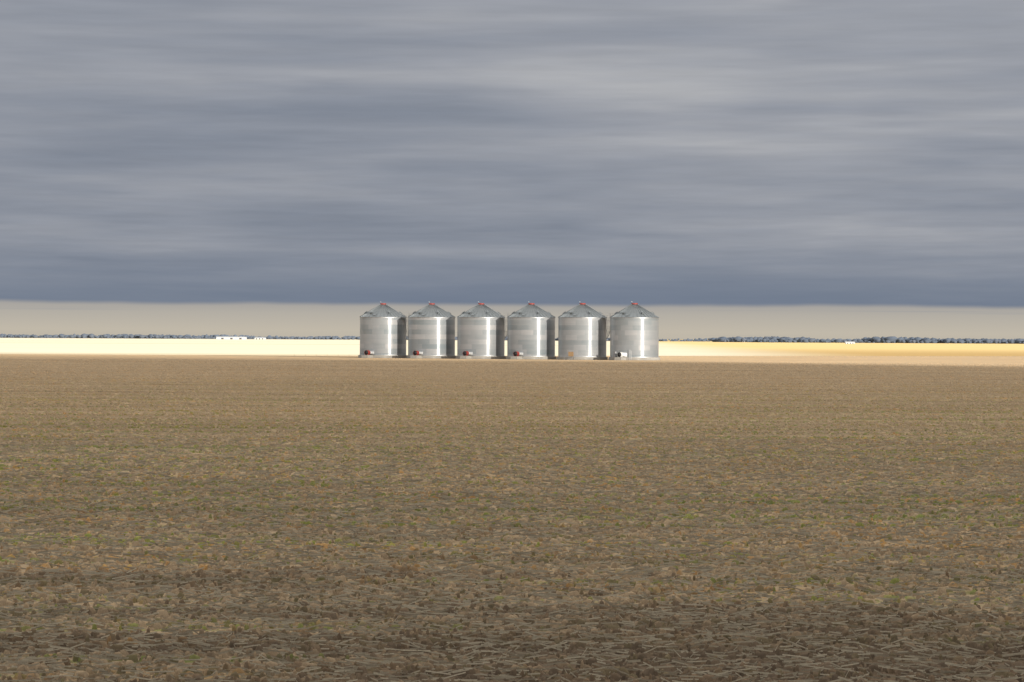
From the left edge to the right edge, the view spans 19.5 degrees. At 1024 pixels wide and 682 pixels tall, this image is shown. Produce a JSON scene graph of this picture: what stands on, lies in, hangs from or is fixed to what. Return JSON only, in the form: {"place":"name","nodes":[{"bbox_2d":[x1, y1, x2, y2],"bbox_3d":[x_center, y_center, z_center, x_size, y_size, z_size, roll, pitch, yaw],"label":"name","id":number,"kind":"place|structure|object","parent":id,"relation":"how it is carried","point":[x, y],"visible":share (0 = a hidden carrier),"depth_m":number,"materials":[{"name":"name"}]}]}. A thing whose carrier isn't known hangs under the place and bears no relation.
{"place":"outdoors","nodes":[
{"label":"outdoors","id":0,"kind":"place"},
{"bbox_2d":[0,0,1023,339],"bbox_3d":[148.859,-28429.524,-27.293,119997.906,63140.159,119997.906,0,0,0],"label":"sky","id":1,"kind":"structure","parent":0,"point":[706,168],"depth_m":59592.79,"materials":[{"name":"grey"}]},
{"bbox_2d":[0,337,1023,681],"bbox_3d":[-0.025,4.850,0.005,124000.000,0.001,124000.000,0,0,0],"label":"ground","id":2,"kind":"structure","parent":0,"point":[698,359],"depth_m":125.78,"materials":[{"name":"brown plant"}]},
{"bbox_2d":[358,303,407,357],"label":"grain bin","id":3,"kind":"object","parent":2,"relation":"on","point":[383,331],"visible":0.92,"depth_m":703.59,"materials":[{"name":"metal"}]},
{"bbox_2d":[407,302,455,358],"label":"grain bin","id":4,"kind":"object","parent":2,"relation":"on","point":[431,330],"visible":1,"depth_m":697.47,"materials":[{"name":"metal"}]},
{"bbox_2d":[456,301,507,358],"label":"grain bin","id":5,"kind":"object","parent":2,"relation":"on","point":[481,328],"visible":0.91,"depth_m":691.47,"materials":[{"name":"metal"}]},
{"bbox_2d":[0,334,1023,343],"bbox_3d":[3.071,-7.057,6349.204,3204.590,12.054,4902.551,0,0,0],"label":"distant treeline","id":6,"kind":"object","parent":2,"relation":"on","point":[882,339],"visible":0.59,"depth_m":4236.02,"materials":[{"name":"plant"}]},
{"bbox_2d":[506,301,555,358],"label":"grain bin","id":7,"kind":"object","parent":2,"relation":"on","point":[530,330],"visible":0.97,"depth_m":685.35,"materials":[{"name":"metal"}]},
{"bbox_2d":[557,301,612,359],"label":"grain bin","id":8,"kind":"object","parent":2,"relation":"on","point":[582,331],"visible":0.94,"depth_m":679.34,"materials":[{"name":"metal"}]},
{"bbox_2d":[608,301,659,359],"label":"grain bin","id":9,"kind":"object","parent":2,"relation":"on","point":[634,331],"visible":0.97,"depth_m":673.19,"materials":[{"name":"metal"}]},
{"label":"walls","id":10,"kind":"object","parent":2,"relation":"on","visible":0},
{"bbox_2d":[216,337,246,337],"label":"roof","id":11,"kind":"structure","parent":10,"relation":"on","point":[231,337],"depth_m":4594.68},
{"bbox_2d":[0,338,1023,355],"bbox_3d":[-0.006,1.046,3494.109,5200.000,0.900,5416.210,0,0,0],"label":"pale stubble field","id":12,"kind":"structure","parent":0,"point":[132,346],"depth_m":1322.97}
]}

